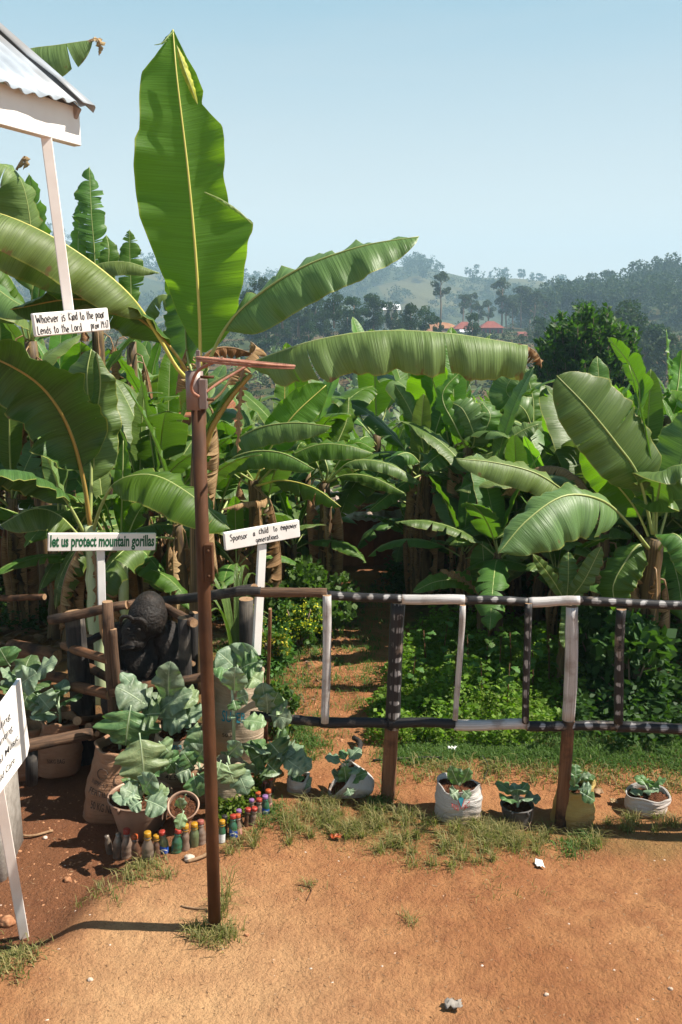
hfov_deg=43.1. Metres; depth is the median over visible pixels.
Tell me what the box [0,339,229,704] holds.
banana plant
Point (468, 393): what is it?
banana plant
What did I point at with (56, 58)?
banana plant
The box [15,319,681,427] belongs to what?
bushland
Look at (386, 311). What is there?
house
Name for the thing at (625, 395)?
banana plant
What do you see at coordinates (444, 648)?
weed plant
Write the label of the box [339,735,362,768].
stick
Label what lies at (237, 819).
bottle
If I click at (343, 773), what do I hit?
collard plant
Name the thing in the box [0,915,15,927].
stone
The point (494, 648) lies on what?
weed plant
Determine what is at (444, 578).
banana plant
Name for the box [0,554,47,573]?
banana plant
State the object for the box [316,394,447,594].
banana plant
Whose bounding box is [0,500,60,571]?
banana plant
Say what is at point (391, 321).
evergreen tree
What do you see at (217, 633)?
leaf litter
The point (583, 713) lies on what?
undergrowth
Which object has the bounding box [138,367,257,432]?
banana plant
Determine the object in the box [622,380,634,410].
banana plant
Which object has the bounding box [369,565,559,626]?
leaf litter
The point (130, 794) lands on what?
collard plant
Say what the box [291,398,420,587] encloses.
banana plant
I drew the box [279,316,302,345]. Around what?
evergreen tree
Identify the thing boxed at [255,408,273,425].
banana plant
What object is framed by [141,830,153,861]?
bottle
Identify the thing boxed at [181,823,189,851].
bottle
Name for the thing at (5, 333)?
banana plant
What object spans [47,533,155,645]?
sign
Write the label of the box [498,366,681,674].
banana plant
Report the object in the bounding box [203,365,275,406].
banana plant
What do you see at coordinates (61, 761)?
grow sack
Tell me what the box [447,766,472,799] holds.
collard plant
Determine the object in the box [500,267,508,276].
evergreen tree
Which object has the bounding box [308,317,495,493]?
banana plant
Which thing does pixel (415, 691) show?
weeds
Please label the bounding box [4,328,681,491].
valley hillside
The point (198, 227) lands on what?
banana plant
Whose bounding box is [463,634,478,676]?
weed plant
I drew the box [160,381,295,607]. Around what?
banana plant
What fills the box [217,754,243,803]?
grow sack
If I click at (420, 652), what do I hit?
weed plant
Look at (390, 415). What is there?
banana plant
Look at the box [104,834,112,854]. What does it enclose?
bottle
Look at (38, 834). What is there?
stick
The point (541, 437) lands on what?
banana plant
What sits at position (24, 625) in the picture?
undergrowth
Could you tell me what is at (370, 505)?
banana plant
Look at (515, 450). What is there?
banana plant
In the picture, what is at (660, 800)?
grow sack
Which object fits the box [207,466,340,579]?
banana plant
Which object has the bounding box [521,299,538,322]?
eucalyptus tree
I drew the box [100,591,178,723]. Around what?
gorilla statue
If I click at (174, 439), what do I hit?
banana plant
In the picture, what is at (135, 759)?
collard plant
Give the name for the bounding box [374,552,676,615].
undergrowth
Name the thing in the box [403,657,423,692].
weed plant
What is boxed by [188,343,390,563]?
banana plant
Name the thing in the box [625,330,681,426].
banana plant
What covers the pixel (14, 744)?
sign
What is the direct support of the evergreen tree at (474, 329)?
on the valley hillside
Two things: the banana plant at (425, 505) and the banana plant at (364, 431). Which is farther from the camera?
the banana plant at (364, 431)
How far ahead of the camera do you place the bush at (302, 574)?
7.91 m
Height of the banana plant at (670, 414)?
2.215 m
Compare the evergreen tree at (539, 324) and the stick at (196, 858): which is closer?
the stick at (196, 858)
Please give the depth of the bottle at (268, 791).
4.95 m
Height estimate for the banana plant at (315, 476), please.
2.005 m
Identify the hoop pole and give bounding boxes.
[185,350,295,932]
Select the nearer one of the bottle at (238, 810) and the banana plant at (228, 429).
the bottle at (238, 810)
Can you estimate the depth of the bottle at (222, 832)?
4.70 m
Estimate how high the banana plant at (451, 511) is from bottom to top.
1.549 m
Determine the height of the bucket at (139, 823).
0.251 m
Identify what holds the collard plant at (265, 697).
in the grow sack at (222, 698)
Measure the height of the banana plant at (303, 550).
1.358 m
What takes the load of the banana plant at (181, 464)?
on the ground at (282, 926)
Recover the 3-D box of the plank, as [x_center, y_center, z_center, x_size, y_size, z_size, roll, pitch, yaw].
[-1.772,1.477,5.184,0.567,0.305,0.096,-7,14,-30]
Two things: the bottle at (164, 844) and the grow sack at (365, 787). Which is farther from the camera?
the grow sack at (365, 787)
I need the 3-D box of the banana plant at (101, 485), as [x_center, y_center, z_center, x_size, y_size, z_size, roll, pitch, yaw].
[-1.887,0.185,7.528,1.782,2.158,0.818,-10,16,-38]
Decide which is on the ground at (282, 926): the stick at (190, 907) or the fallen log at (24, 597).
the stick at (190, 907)
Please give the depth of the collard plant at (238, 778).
4.91 m
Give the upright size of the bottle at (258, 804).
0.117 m
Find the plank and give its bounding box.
[25,727,93,786]
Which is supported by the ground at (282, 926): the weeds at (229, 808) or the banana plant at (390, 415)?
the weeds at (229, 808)
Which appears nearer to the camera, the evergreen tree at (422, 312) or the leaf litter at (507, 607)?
the leaf litter at (507, 607)
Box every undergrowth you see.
[0,559,308,632]
[261,571,297,676]
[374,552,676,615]
[542,581,681,750]
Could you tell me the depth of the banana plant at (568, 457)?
8.14 m
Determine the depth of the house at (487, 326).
252.49 m
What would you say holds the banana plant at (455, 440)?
on the ground at (282, 926)
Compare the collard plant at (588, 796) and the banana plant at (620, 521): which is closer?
the collard plant at (588, 796)
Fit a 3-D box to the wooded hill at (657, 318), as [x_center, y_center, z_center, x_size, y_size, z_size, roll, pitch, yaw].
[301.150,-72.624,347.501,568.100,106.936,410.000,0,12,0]
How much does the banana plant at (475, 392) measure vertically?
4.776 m
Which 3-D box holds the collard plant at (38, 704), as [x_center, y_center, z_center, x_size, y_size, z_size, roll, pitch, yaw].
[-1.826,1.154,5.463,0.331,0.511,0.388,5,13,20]
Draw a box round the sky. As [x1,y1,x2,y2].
[0,0,681,281]
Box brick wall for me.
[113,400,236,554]
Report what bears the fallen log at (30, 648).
on the ground at (282, 926)
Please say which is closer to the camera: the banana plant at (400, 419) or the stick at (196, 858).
the stick at (196, 858)
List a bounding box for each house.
[383,304,400,327]
[453,322,470,330]
[479,321,503,332]
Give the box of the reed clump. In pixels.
[211,563,270,644]
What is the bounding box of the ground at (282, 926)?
[0,494,681,1023]
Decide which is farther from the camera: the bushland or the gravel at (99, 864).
the bushland
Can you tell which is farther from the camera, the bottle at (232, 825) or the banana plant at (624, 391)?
the banana plant at (624, 391)
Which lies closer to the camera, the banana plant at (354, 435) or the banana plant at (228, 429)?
the banana plant at (228, 429)
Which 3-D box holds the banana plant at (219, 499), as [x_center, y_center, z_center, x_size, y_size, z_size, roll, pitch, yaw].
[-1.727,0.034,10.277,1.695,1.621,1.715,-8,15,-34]
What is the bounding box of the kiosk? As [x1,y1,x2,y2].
[0,23,95,881]
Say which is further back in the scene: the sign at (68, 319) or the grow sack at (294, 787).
the grow sack at (294, 787)
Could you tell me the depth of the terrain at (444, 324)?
267.24 m
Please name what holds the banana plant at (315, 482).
on the ground at (282, 926)
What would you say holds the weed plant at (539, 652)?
on the ground at (282, 926)
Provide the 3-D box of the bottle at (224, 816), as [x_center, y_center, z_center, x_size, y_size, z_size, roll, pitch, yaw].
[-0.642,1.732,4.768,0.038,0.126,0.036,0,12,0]
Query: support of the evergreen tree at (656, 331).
on the valley hillside
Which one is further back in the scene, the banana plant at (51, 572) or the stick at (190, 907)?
the banana plant at (51, 572)
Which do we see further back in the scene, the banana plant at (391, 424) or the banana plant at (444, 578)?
the banana plant at (391, 424)
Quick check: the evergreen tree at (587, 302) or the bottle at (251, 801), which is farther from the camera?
the evergreen tree at (587, 302)
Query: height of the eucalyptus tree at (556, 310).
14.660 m
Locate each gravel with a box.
[0,789,100,939]
[0,851,664,1020]
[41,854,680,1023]
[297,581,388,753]
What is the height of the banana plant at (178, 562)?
2.511 m
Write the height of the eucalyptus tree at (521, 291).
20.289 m
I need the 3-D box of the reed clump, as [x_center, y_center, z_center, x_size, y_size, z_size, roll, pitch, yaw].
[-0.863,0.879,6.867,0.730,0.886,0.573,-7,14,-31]
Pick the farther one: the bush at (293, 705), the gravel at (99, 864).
the bush at (293, 705)
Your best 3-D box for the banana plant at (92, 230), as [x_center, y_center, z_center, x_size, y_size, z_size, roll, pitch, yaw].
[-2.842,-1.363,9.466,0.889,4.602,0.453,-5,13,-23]
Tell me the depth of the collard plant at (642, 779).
5.21 m
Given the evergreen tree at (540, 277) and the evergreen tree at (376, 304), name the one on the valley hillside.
the evergreen tree at (376, 304)
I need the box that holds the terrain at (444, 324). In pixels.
[426,322,454,330]
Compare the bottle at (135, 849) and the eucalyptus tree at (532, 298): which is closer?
the bottle at (135, 849)
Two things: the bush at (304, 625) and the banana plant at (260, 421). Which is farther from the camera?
the banana plant at (260, 421)
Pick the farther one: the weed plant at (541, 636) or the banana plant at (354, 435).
the banana plant at (354, 435)
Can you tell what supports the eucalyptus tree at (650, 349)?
on the valley hillside
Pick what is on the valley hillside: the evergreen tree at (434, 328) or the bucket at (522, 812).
the evergreen tree at (434, 328)
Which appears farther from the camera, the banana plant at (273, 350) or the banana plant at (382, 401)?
the banana plant at (273, 350)
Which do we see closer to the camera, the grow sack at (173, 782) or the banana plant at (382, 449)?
the grow sack at (173, 782)
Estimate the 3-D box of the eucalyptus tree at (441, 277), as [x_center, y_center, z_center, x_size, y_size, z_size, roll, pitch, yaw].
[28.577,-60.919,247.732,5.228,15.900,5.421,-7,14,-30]
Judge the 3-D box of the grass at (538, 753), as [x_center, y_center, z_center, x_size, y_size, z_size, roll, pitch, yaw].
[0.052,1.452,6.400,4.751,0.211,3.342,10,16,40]
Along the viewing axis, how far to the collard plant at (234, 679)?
4.95 m
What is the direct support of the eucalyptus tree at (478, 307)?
on the valley hillside
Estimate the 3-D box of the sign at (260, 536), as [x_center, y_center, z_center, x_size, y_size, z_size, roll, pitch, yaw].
[-0.477,0.472,5.268,0.489,0.828,0.049,-6,14,-26]
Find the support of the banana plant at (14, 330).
on the ground at (282, 926)
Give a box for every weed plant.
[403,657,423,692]
[415,629,435,662]
[438,617,456,655]
[443,654,465,695]
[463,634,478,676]
[467,661,494,701]
[479,625,496,662]
[488,637,509,675]
[499,631,522,670]
[500,663,519,701]
[530,640,543,690]
[536,632,559,683]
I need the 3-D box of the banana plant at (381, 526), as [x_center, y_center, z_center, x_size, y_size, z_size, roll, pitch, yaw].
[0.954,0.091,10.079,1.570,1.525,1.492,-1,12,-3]
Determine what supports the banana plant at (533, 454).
on the ground at (282, 926)
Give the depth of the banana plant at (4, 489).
9.69 m
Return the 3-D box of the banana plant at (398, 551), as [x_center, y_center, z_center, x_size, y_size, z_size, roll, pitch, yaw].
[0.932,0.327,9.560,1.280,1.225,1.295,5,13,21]
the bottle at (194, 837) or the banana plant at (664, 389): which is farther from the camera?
the banana plant at (664, 389)
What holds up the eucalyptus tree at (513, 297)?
on the valley hillside
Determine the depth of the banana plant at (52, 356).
9.78 m
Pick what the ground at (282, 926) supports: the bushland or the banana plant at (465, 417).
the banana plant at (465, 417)
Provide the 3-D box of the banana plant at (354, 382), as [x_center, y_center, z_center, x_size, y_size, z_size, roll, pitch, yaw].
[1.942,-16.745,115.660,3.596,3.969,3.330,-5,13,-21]
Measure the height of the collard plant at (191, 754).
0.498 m
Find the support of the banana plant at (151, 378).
on the ground at (282, 926)
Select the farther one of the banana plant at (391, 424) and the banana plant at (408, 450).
the banana plant at (391, 424)
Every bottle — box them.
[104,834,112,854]
[113,832,121,858]
[121,827,131,859]
[131,834,140,859]
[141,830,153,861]
[153,834,160,856]
[159,829,169,853]
[171,828,181,853]
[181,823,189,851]
[189,821,198,847]
[197,819,205,845]
[219,819,225,843]
[222,814,227,834]
[229,813,237,838]
[235,813,241,836]
[236,808,242,826]
[243,807,250,826]
[249,798,254,813]
[249,806,257,825]
[255,791,261,804]
[256,797,261,817]
[262,780,267,792]
[262,794,269,814]
[265,788,271,806]
[267,777,273,792]
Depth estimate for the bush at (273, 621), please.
7.58 m
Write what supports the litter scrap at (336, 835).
on the ground at (282, 926)
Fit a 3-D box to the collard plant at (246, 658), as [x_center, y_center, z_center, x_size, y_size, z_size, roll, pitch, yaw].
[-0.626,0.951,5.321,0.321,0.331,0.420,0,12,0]
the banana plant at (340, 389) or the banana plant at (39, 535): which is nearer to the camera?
the banana plant at (39, 535)
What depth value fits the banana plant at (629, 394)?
18.76 m
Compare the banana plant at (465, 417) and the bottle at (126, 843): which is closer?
the bottle at (126, 843)
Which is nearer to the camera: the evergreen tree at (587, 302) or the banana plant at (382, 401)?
the banana plant at (382, 401)
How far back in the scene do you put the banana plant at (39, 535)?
7.96 m
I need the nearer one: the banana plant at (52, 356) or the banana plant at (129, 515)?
the banana plant at (129, 515)
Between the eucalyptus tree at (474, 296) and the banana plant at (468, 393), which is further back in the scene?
the eucalyptus tree at (474, 296)
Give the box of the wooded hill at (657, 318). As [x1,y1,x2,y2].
[504,280,681,329]
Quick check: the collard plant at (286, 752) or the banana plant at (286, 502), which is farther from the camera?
the banana plant at (286, 502)
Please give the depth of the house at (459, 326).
256.76 m
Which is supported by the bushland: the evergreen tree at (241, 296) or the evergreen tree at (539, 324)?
the evergreen tree at (241, 296)
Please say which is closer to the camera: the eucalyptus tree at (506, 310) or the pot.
the pot
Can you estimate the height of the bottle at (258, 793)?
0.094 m
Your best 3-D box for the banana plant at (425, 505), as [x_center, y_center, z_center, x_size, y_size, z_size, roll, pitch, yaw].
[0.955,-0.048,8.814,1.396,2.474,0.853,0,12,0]
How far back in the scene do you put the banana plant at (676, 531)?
8.66 m
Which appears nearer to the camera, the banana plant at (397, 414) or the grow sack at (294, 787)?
the grow sack at (294, 787)
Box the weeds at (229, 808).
[218,773,267,824]
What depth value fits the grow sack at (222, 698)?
5.42 m
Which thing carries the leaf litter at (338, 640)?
on the ground at (282, 926)
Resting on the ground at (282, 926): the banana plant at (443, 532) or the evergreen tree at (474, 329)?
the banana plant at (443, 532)
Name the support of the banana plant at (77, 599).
on the ground at (282, 926)
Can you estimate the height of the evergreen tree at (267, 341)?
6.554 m
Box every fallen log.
[0,594,46,600]
[4,639,61,665]
[41,670,67,682]
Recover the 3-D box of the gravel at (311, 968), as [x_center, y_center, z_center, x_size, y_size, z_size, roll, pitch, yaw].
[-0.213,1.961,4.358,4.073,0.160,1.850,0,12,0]
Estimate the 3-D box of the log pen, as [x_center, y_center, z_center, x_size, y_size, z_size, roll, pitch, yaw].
[-1.333,1.145,5.607,1.068,1.372,0.699,0,12,0]
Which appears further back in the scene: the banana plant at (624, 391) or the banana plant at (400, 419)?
the banana plant at (400, 419)
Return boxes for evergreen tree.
[239,288,253,304]
[244,331,269,344]
[249,276,267,293]
[253,325,278,354]
[268,319,291,344]
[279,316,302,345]
[289,305,313,336]
[298,321,318,343]
[308,298,325,327]
[313,308,334,337]
[322,291,345,327]
[337,305,352,334]
[343,296,367,325]
[359,309,372,331]
[361,293,387,329]
[384,301,400,329]
[394,316,407,329]
[399,302,421,329]
[417,305,436,330]
[432,316,443,331]
[464,312,480,336]
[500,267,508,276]
[517,269,522,278]
[529,302,645,394]
[531,315,549,352]
[536,273,544,280]
[571,298,602,314]
[606,298,648,353]
[639,320,681,376]
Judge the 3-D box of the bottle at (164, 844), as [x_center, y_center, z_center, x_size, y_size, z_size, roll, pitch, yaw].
[-0.952,1.776,4.647,0.055,0.143,0.057,0,12,0]
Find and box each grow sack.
[17,718,41,781]
[38,711,82,778]
[83,734,127,824]
[154,723,203,794]
[181,769,204,804]
[214,665,264,763]
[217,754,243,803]
[287,772,310,793]
[328,761,373,798]
[434,773,482,825]
[550,777,595,830]
[624,782,670,817]
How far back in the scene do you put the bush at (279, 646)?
6.93 m
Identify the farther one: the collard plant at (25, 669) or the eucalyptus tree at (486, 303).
the eucalyptus tree at (486, 303)
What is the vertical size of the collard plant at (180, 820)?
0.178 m
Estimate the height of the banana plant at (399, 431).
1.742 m
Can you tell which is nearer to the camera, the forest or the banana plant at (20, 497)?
the banana plant at (20, 497)
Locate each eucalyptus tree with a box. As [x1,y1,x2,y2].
[430,271,450,322]
[458,295,469,321]
[461,292,478,313]
[472,304,484,322]
[482,299,496,320]
[490,276,510,325]
[498,299,517,327]
[506,294,520,327]
[512,285,531,327]
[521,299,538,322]
[522,290,543,327]
[546,307,563,322]
[625,316,645,346]
[640,342,656,372]
[651,333,678,387]
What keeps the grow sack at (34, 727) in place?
on the ground at (282, 926)
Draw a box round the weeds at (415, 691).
[362,607,588,747]
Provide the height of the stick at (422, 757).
0.030 m
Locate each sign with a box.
[0,678,29,939]
[31,137,109,336]
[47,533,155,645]
[223,519,299,654]
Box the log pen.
[47,597,200,765]
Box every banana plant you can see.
[0,29,543,694]
[0,37,105,319]
[0,156,159,610]
[0,321,142,504]
[0,323,220,592]
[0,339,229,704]
[0,371,129,627]
[0,392,159,498]
[0,428,170,639]
[0,486,30,498]
[0,499,35,523]
[0,500,60,571]
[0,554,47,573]
[5,480,188,617]
[17,494,26,499]
[24,381,249,599]
[26,369,281,535]
[31,336,156,380]
[31,472,230,563]
[35,340,179,406]
[37,166,119,494]
[37,437,119,641]
[38,369,252,620]
[40,332,89,482]
[42,339,91,347]
[49,323,157,367]
[53,425,190,608]
[71,333,109,361]
[86,383,261,630]
[95,441,146,621]
[105,330,207,376]
[112,230,166,398]
[118,353,243,428]
[135,339,151,356]
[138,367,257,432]
[150,392,262,617]
[155,356,195,374]
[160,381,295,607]
[179,367,292,473]
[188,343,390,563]
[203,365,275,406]
[207,348,372,624]
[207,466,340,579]
[215,492,323,622]
[216,397,315,562]
[216,498,279,513]
[225,479,365,599]
[244,468,355,567]
[254,371,266,388]
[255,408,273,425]
[268,343,278,353]
[283,442,339,557]
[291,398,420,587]
[297,491,333,544]
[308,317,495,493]
[311,465,340,484]
[313,419,396,477]
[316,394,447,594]
[330,327,554,593]
[331,334,518,516]
[332,425,406,491]
[337,383,351,392]
[344,373,357,387]
[349,429,405,446]
[357,471,447,562]
[360,491,437,561]
[361,470,447,509]
[362,426,393,438]
[365,430,407,478]
[368,384,510,594]
[368,471,550,616]
[370,428,397,483]
[381,405,397,423]
[381,414,403,447]
[386,408,402,426]
[388,446,413,482]
[394,425,535,522]
[395,367,577,611]
[396,453,591,638]
[399,389,471,481]
[409,395,485,472]
[412,435,595,613]
[413,541,505,638]
[420,373,537,611]
[430,472,578,596]
[433,540,457,554]
[442,369,552,574]
[445,436,618,625]
[456,337,653,615]
[456,392,579,595]
[459,388,681,592]
[462,496,613,653]
[467,384,481,398]
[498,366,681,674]
[507,443,637,582]
[520,369,681,619]
[527,495,681,580]
[533,547,603,686]
[537,385,552,420]
[537,532,632,610]
[612,518,680,535]
[618,387,631,397]
[619,387,633,399]
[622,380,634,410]
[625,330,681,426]
[643,513,681,628]
[647,400,681,644]
[657,377,679,416]
[670,528,679,534]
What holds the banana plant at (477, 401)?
on the ground at (282, 926)
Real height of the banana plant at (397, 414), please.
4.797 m
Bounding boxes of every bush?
[253,604,274,629]
[259,618,290,668]
[264,554,359,639]
[268,679,299,732]
[275,597,322,647]
[558,595,627,675]
[585,608,681,717]
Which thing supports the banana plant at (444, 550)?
on the ground at (282, 926)
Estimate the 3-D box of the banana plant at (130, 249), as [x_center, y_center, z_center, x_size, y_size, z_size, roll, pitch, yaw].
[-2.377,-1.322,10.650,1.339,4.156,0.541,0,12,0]
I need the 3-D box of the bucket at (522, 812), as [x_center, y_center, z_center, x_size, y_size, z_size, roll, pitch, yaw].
[1.022,1.756,5.027,0.198,0.129,0.190,0,12,0]
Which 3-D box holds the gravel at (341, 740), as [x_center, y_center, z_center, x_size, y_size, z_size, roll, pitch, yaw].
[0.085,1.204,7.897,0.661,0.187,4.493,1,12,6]
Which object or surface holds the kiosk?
on the ground at (282, 926)
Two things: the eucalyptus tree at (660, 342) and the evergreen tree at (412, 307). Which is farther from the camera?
the evergreen tree at (412, 307)
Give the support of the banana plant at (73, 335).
on the ground at (282, 926)
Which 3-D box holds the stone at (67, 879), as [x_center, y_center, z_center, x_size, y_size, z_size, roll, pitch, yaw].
[-1.457,1.961,4.608,0.046,0.031,0.036,0,12,0]
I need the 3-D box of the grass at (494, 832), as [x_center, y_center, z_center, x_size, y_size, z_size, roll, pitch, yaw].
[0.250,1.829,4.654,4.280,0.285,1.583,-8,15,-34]
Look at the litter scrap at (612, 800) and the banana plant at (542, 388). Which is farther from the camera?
the banana plant at (542, 388)
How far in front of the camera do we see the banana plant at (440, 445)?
8.13 m
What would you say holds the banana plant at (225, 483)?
on the ground at (282, 926)
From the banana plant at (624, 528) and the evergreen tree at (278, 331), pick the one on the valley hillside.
the evergreen tree at (278, 331)
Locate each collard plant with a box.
[0,646,60,707]
[23,655,82,723]
[93,661,201,773]
[109,733,173,781]
[112,770,168,817]
[174,794,187,829]
[175,731,218,796]
[203,740,253,794]
[213,642,263,688]
[221,667,265,739]
[241,727,311,782]
[251,683,291,728]
[288,775,311,789]
[325,747,367,795]
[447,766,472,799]
[495,781,540,806]
[569,764,594,803]
[630,774,665,795]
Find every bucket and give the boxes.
[107,780,172,842]
[500,796,533,831]
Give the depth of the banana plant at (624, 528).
8.71 m
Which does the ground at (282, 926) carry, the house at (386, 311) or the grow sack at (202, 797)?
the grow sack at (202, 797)
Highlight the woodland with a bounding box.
[9,222,570,330]
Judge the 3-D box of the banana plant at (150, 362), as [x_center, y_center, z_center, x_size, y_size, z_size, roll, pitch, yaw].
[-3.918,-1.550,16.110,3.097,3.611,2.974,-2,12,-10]
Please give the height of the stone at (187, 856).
0.040 m
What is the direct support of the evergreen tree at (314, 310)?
on the valley hillside
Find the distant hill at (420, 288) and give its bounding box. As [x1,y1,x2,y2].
[11,235,549,330]
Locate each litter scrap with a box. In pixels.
[330,833,341,838]
[444,997,462,1008]
[535,858,544,867]
[594,788,603,794]
[610,798,617,804]
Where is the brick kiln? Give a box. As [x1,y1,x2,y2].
[353,501,402,564]
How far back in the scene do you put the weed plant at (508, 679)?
6.18 m
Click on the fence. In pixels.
(392, 723)
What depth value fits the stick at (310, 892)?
4.34 m
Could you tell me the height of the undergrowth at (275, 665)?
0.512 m
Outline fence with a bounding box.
[162,584,681,828]
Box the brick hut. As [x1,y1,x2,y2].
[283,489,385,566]
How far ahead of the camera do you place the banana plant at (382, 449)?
16.03 m
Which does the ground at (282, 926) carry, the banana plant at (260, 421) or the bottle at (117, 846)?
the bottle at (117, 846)
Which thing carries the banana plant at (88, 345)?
on the ground at (282, 926)
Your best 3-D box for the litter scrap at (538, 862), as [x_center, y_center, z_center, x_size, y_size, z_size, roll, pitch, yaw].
[1.066,1.885,4.643,0.051,0.022,0.066,0,12,0]
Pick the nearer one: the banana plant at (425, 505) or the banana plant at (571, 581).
the banana plant at (571, 581)
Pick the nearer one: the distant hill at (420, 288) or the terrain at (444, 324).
the terrain at (444, 324)
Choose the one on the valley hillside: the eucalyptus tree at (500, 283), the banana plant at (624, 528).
the eucalyptus tree at (500, 283)
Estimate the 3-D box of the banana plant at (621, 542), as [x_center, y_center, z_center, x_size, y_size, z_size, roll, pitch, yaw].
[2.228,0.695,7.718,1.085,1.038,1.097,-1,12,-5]
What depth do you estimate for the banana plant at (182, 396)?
11.38 m
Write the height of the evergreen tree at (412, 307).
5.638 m
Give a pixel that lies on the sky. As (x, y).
(544, 137)
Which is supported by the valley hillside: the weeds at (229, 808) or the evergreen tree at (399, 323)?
the evergreen tree at (399, 323)
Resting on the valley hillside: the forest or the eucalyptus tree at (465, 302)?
the eucalyptus tree at (465, 302)
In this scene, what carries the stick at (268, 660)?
on the ground at (282, 926)
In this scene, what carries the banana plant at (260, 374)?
on the valley hillside
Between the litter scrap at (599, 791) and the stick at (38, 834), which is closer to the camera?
the stick at (38, 834)
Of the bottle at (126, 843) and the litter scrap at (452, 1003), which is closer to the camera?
the litter scrap at (452, 1003)
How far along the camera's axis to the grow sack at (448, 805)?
4.92 m
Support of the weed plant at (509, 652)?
on the ground at (282, 926)
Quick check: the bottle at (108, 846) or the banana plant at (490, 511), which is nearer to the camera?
the bottle at (108, 846)
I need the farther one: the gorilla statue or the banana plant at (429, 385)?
the banana plant at (429, 385)
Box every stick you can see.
[23,829,52,836]
[181,905,207,909]
[187,853,205,862]
[264,608,271,743]
[298,884,311,900]
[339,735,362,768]
[373,756,441,760]
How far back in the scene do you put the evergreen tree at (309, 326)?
155.48 m
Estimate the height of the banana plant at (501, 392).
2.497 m
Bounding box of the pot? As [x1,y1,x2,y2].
[167,790,199,822]
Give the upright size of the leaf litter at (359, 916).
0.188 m
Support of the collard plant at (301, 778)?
in the grow sack at (294, 787)
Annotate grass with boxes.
[0,751,681,985]
[213,629,681,860]
[290,578,387,751]
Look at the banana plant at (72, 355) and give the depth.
9.37 m
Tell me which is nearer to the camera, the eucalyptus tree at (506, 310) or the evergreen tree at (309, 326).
the evergreen tree at (309, 326)
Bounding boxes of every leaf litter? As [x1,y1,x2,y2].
[0,575,286,665]
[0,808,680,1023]
[283,577,368,741]
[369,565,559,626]
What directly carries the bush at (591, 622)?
on the ground at (282, 926)
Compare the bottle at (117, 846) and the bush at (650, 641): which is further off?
the bush at (650, 641)
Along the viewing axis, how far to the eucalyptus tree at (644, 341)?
129.21 m
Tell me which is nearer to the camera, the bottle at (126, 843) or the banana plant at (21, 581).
the bottle at (126, 843)
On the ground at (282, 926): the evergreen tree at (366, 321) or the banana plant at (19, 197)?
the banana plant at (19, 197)
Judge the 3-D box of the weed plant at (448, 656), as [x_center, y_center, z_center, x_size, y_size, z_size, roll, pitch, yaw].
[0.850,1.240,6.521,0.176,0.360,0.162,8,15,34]
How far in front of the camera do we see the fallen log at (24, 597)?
6.96 m
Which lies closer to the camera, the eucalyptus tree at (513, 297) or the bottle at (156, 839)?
the bottle at (156, 839)
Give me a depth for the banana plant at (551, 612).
7.33 m
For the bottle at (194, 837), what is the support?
on the ground at (282, 926)
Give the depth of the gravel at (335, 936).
3.98 m
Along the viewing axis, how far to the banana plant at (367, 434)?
13.54 m
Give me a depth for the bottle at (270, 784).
5.12 m
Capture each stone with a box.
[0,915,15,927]
[64,876,71,882]
[184,854,194,861]
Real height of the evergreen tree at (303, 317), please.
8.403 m
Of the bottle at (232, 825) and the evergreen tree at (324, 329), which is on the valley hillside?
the evergreen tree at (324, 329)
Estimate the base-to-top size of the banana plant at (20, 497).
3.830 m
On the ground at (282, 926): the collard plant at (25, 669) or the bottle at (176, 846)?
the bottle at (176, 846)
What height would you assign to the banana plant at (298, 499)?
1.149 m
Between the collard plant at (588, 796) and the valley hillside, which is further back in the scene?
the valley hillside
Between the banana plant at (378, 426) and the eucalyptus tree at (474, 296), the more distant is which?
the eucalyptus tree at (474, 296)
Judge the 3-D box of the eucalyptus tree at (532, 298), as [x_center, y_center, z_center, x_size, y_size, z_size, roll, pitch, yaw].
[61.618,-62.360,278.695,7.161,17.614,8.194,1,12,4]
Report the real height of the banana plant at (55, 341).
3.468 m
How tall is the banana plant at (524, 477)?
2.929 m
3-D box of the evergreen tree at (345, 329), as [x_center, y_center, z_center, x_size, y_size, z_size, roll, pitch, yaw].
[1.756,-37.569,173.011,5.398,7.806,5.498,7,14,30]
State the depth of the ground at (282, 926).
4.16 m
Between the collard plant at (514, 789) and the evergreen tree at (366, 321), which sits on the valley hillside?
the evergreen tree at (366, 321)
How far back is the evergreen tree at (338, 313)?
145.79 m
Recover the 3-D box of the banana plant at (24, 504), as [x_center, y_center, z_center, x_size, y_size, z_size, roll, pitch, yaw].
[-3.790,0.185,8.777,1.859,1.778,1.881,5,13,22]
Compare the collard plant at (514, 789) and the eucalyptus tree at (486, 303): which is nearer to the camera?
the collard plant at (514, 789)
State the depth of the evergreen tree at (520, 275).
863.80 m
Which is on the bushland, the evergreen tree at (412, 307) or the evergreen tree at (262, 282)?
the evergreen tree at (262, 282)
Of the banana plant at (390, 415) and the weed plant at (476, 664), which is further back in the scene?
the banana plant at (390, 415)
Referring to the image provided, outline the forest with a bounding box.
[507,252,681,324]
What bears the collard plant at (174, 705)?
in the grow sack at (173, 782)
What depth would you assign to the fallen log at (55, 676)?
6.19 m
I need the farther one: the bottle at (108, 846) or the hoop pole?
the bottle at (108, 846)
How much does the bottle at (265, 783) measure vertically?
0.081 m
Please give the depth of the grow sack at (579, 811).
5.01 m

